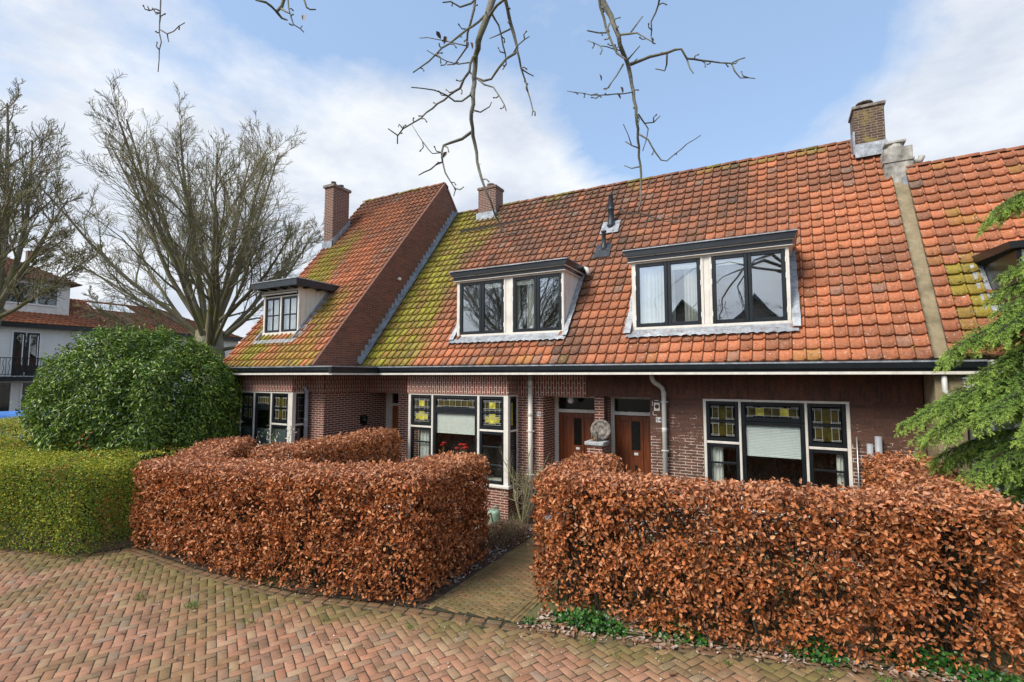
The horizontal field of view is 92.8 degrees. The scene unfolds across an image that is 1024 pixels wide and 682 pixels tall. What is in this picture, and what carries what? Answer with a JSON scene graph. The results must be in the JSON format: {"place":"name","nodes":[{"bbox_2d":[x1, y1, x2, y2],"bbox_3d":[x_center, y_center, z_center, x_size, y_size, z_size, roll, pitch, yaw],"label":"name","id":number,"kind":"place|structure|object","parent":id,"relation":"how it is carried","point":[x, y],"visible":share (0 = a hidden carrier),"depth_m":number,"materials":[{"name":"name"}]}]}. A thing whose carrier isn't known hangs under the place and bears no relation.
{"place":"outdoors","nodes":[
{"label":"outdoors","id":0,"kind":"place"},
{"bbox_2d":[0,250,243,410],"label":"white house","id":1,"kind":"structure","parent":0,"point":[32,332],"depth_m":26.74,"materials":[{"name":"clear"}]},
{"bbox_2d":[0,381,12,410],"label":"window","id":2,"kind":"structure","parent":1,"relation":"in","point":[6,387],"depth_m":25.30,"materials":[{"name":"grey glass"}]},
{"bbox_2d":[9,330,41,376],"bbox_3d":[-25.888,0.712,25.916,0.340,2.450,1.180,-2,-5,28],"label":"window","id":3,"kind":"structure","parent":1,"relation":"in","point":[24,344],"depth_m":25.91,"materials":[{"name":"clear glass"}]},
{"bbox_2d":[19,381,72,410],"bbox_3d":[-25.392,3.470,26.637,0.340,2.550,2.300,-2,-5,28],"label":"window","id":4,"kind":"structure","parent":1,"relation":"in","point":[23,383],"depth_m":25.93,"materials":[{"name":"grey glass"}]},
{"bbox_2d":[75,333,106,362],"bbox_3d":[-24.557,0.636,28.380,0.340,2.050,1.500,-2,-5,28],"label":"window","id":5,"kind":"structure","parent":1,"relation":"in","point":[76,333],"depth_m":28.32,"materials":[{"name":"grey glass"}]},
{"bbox_2d":[87,302,134,312],"bbox_3d":[-25.708,-2.134,31.313,0.900,0.475,2.300,-2,-5,28],"label":"roof window","id":6,"kind":"structure","parent":1,"relation":"in","point":[102,305],"depth_m":31.34,"materials":[{"name":"white glass"}]},
{"bbox_2d":[80,499,550,607],"bbox_3d":[-3.752,3.964,10.060,7.560,0.001,6.050,-2,-5,28],"label":"garden bed","id":7,"kind":"object","parent":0,"point":[435,595],"visible":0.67,"depth_m":7.97,"materials":[{"name":"soil"}]},
{"bbox_2d":[35,542,430,605],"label":"hedge litter","id":8,"kind":"object","parent":7,"relation":"on","point":[359,595],"visible":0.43,"depth_m":7.70,"materials":[{"name":"brown plant"}]},
{"bbox_2d":[256,419,295,456],"bbox_3d":[-5.659,2.917,11.643,1.050,2.134,0.564,-2,-5,28],"label":"flowering sprig","id":9,"kind":"object","parent":7,"relation":"on","point":[273,437],"visible":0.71,"depth_m":11.72,"materials":[{"name":"white plant"}]},
{"bbox_2d":[127,435,493,605],"bbox_3d":[-4.330,2.949,9.375,7.888,1.981,3.184,-2,-5,28],"label":"beech hedge","id":10,"kind":"object","parent":7,"relation":"on","point":[214,482],"visible":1,"depth_m":7.70,"materials":[{"name":"brown plant"}]},
{"bbox_2d":[242,426,404,546],"bbox_3d":[-3.927,3.009,10.736,1.132,2.039,3.872,-2,-5,28],"label":"beech hedge","id":11,"kind":"object","parent":7,"relation":"on","point":[302,451],"visible":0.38,"depth_m":10.71,"materials":[{"name":"brown plant"}]},
{"bbox_2d":[334,516,534,590],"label":"garden gravel","id":12,"kind":"structure","parent":7,"relation":"on","point":[469,572],"depth_m":8.61,"materials":[{"name":"grey gravel"}]},
{"bbox_2d":[488,504,500,524],"bbox_3d":[-0.368,3.759,10.451,0.270,0.441,0.453,0,-4,5],"label":"watering can","id":13,"kind":"object","parent":7,"relation":"on","point":[494,512],"visible":0.66,"depth_m":10.45,"materials":[{"name":"green plastic"}]},
{"bbox_2d":[472,509,530,549],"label":"dead perennials","id":14,"kind":"object","parent":7,"relation":"on","point":[509,530],"visible":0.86,"depth_m":9.59,"materials":[{"name":"brown plant"}]},
{"bbox_2d":[498,442,554,522],"bbox_3d":[0.295,3.096,10.783,1.204,1.870,1.502,0,-4,-2],"label":"bare shrub","id":15,"kind":"object","parent":7,"relation":"on","point":[525,490],"visible":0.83,"depth_m":10.68,"materials":[{"name":"brown plant"}]},
{"bbox_2d":[0,445,792,558],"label":"ground","id":16,"kind":"structure","parent":0,"point":[81,537],"depth_m":9.91,"materials":[{"name":"soil"}]},
{"bbox_2d":[0,411,47,440],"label":"tarpaulin","id":17,"kind":"object","parent":16,"relation":"on","point":[5,414],"visible":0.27,"depth_m":18.83,"materials":[{"name":"blue plastic"}]},
{"bbox_2d":[0,78,105,324],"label":"bare tree","id":18,"kind":"object","parent":16,"relation":"on","point":[26,194],"visible":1,"depth_m":14.71,"materials":[{"name":"brown plant"}]},
{"bbox_2d":[0,416,197,556],"bbox_3d":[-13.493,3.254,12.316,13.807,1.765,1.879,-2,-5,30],"label":"privet hedge","id":19,"kind":"object","parent":16,"relation":"on","point":[14,456],"visible":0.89,"depth_m":9.24,"materials":[{"name":"green plant"}]},
{"bbox_2d":[1,320,248,519],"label":"evergreen bush","id":20,"kind":"object","parent":16,"relation":"on","point":[130,356],"visible":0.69,"depth_m":11.37,"materials":[{"name":"green plant"}]},
{"bbox_2d":[10,69,323,440],"bbox_3d":[-13.664,-3.306,21.696,13.666,16.311,12.169,-2,-5,28],"label":"bare tree","id":21,"kind":"object","parent":16,"relation":"on","point":[210,320],"visible":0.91,"depth_m":20.20,"materials":[{"name":"brown plant"}]},
{"bbox_2d":[203,181,457,482],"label":"brick house","id":22,"kind":"structure","parent":16,"relation":"on","point":[299,353],"depth_m":13.54,"materials":[{"name":"tile"}]},
{"bbox_2d":[239,391,304,461],"bbox_3d":[-6.402,2.481,13.068,2.240,2.400,0.610,-2,-5,28],"label":"bay window","id":23,"kind":"structure","parent":22,"relation":"in","point":[276,409],"depth_m":12.78,"materials":[{"name":"white paint"}]},
{"bbox_2d":[392,406,397,455],"bbox_3d":[-3.204,3.002,14.188,0.700,2.200,0.050,-2,-5,28],"label":"door","id":24,"kind":"structure","parent":22,"relation":"in","point":[395,408],"depth_m":14.34,"materials":[{"name":"brown wood"}]},
{"bbox_2d":[359,183,620,520],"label":"brick house","id":25,"kind":"structure","parent":16,"relation":"on","point":[468,346],"depth_m":12.04,"materials":[{"name":"red brick"}]},
{"bbox_2d":[408,393,518,489],"bbox_3d":[-1.266,2.345,11.919,2.990,2.109,0.519,-2,-5,28],"label":"bay window","id":26,"kind":"structure","parent":25,"relation":"in","point":[486,423],"depth_m":11.72,"materials":[{"name":"white paint"}]},
{"bbox_2d":[559,412,594,508],"bbox_3d":[1.540,2.800,11.417,0.950,2.210,0.125,-2,-5,28],"label":"door","id":27,"kind":"structure","parent":25,"relation":"in","point":[574,428],"depth_m":11.53,"materials":[{"name":"brown wood"}]},
{"bbox_2d":[557,100,987,568],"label":"brick house","id":28,"kind":"structure","parent":16,"relation":"on","point":[757,318],"depth_m":9.55,"materials":[{"name":"red brick"}]},
{"bbox_2d":[591,430,597,441],"bbox_3d":[1.743,1.971,10.285,0.120,0.283,0.120,-2,-5,28],"label":"candle lantern","id":29,"kind":"object","parent":28,"relation":"on","point":[595,439],"visible":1,"depth_m":10.26,"materials":[{"name":"metal"}]},
{"bbox_2d":[590,419,610,439],"bbox_3d":[1.898,1.895,10.424,0.441,0.441,0.121,-2,-4,23],"label":"stone disc","id":30,"kind":"object","parent":28,"relation":"on","point":[602,427],"visible":0.92,"depth_m":10.40,"materials":[{"name":"grey stone"}]},
{"bbox_2d":[615,415,651,519],"bbox_3d":[2.717,2.744,10.625,0.925,2.210,0.058,-2,-5,28],"label":"door","id":31,"kind":"structure","parent":28,"relation":"in","point":[632,433],"depth_m":10.67,"materials":[{"name":"brown wood"}]},
{"bbox_2d":[703,399,854,522],"bbox_3d":[4.818,2.142,8.986,2.390,2.099,0.200,-2,-5,28],"label":"window","id":32,"kind":"structure","parent":28,"relation":"in","point":[826,424],"depth_m":8.99,"materials":[{"name":"white paint"}]},
{"bbox_2d":[880,139,1023,598],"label":"rendered house","id":33,"kind":"structure","parent":16,"relation":"on","point":[946,205],"depth_m":8.47,"materials":[{"name":"tile"}]},
{"bbox_2d":[894,190,1023,569],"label":"conifer tree","id":34,"kind":"object","parent":16,"relation":"on","point":[999,377],"visible":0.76,"depth_m":6.16,"materials":[{"name":"green plant"}]},
{"bbox_2d":[455,443,468,472],"bbox_3d":[-1.218,2.867,11.845,0.396,0.758,0.145,-2,-5,28],"label":"potted flower","id":35,"kind":"object","parent":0,"point":[464,445],"visible":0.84,"depth_m":11.81,"materials":[{"name":"red plant"}]},
{"bbox_2d":[0,547,948,681],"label":"street edge","id":36,"kind":"object","parent":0,"point":[360,604],"visible":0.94,"depth_m":6.65,"materials":[{"name":"grey concrete"}]},
{"bbox_2d":[0,542,965,681],"bbox_3d":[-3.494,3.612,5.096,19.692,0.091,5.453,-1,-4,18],"label":"street","id":37,"kind":"structure","parent":0,"point":[72,622],"depth_m":5.93,"materials":[{"name":"brown brick"}]},
{"bbox_2d":[142,0,754,234],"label":"street tree","id":38,"kind":"object","parent":37,"relation":"on","point":[490,10],"visible":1,"depth_m":3.25,"materials":[{"name":"brown plant"}]},
{"bbox_2d":[1,549,921,679],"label":"fallen leaves","id":39,"kind":"object","parent":37,"relation":"on","point":[382,632],"visible":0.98,"depth_m":6.09,"materials":[{"name":"brown plant"}]},
{"bbox_2d":[39,556,945,681],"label":"paving weeds","id":40,"kind":"object","parent":37,"relation":"on","point":[887,679],"visible":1,"depth_m":5.97,"materials":[{"name":"green plant"}]},
{"bbox_2d":[0,0,1023,342],"label":"sky","id":41,"kind":"structure","parent":0,"point":[949,74],"materials":[{"name":"blue"}]},
{"bbox_2d":[423,523,600,622],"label":"garden path","id":42,"kind":"structure","parent":0,"point":[486,597],"depth_m":7.37,"materials":[{"name":"beige brick"}]},
{"bbox_2d":[521,534,1023,679],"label":"front garden","id":43,"kind":"object","parent":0,"point":[553,607],"visible":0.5,"depth_m":6.34,"materials":[{"name":"brown soil"}]},
{"bbox_2d":[524,616,539,624],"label":"geranium clump","id":44,"kind":"object","parent":43,"relation":"on","point":[530,622],"visible":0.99,"depth_m":6.44,"materials":[{"name":"green plant"}]},
{"bbox_2d":[550,604,627,637],"bbox_3d":[0.995,3.604,6.364,1.043,0.316,0.464,-2,-5,28],"label":"geranium clump","id":45,"kind":"object","parent":43,"relation":"on","point":[589,617],"visible":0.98,"depth_m":6.29,"materials":[{"name":"green plant"}]},
{"bbox_2d":[638,618,709,646],"bbox_3d":[2.009,3.594,6.090,0.869,0.291,0.345,-2,-5,28],"label":"geranium clump","id":46,"kind":"object","parent":43,"relation":"on","point":[700,639],"visible":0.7,"depth_m":6.01,"materials":[{"name":"green plant"}]},
{"bbox_2d":[518,608,1023,681],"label":"fallen leaves","id":47,"kind":"object","parent":43,"relation":"on","point":[853,662],"visible":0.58,"depth_m":5.78,"materials":[{"name":"brown plant"}]},
{"bbox_2d":[527,449,1023,677],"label":"beech hedge","id":48,"kind":"object","parent":43,"relation":"on","point":[899,496],"visible":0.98,"depth_m":5.90,"materials":[{"name":"brown plant"}]},
{"bbox_2d":[786,636,851,667],"bbox_3d":[3.534,3.564,5.641,0.646,0.271,0.400,-2,-5,28],"label":"geranium clump","id":49,"kind":"object","parent":43,"relation":"on","point":[827,659],"visible":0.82,"depth_m":5.58,"materials":[{"name":"green plant"}]},
{"bbox_2d":[865,645,1023,681],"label":"geranium clump","id":50,"kind":"object","parent":43,"relation":"on","point":[977,673],"visible":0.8,"depth_m":5.31,"materials":[{"name":"green plant"}]}
]}

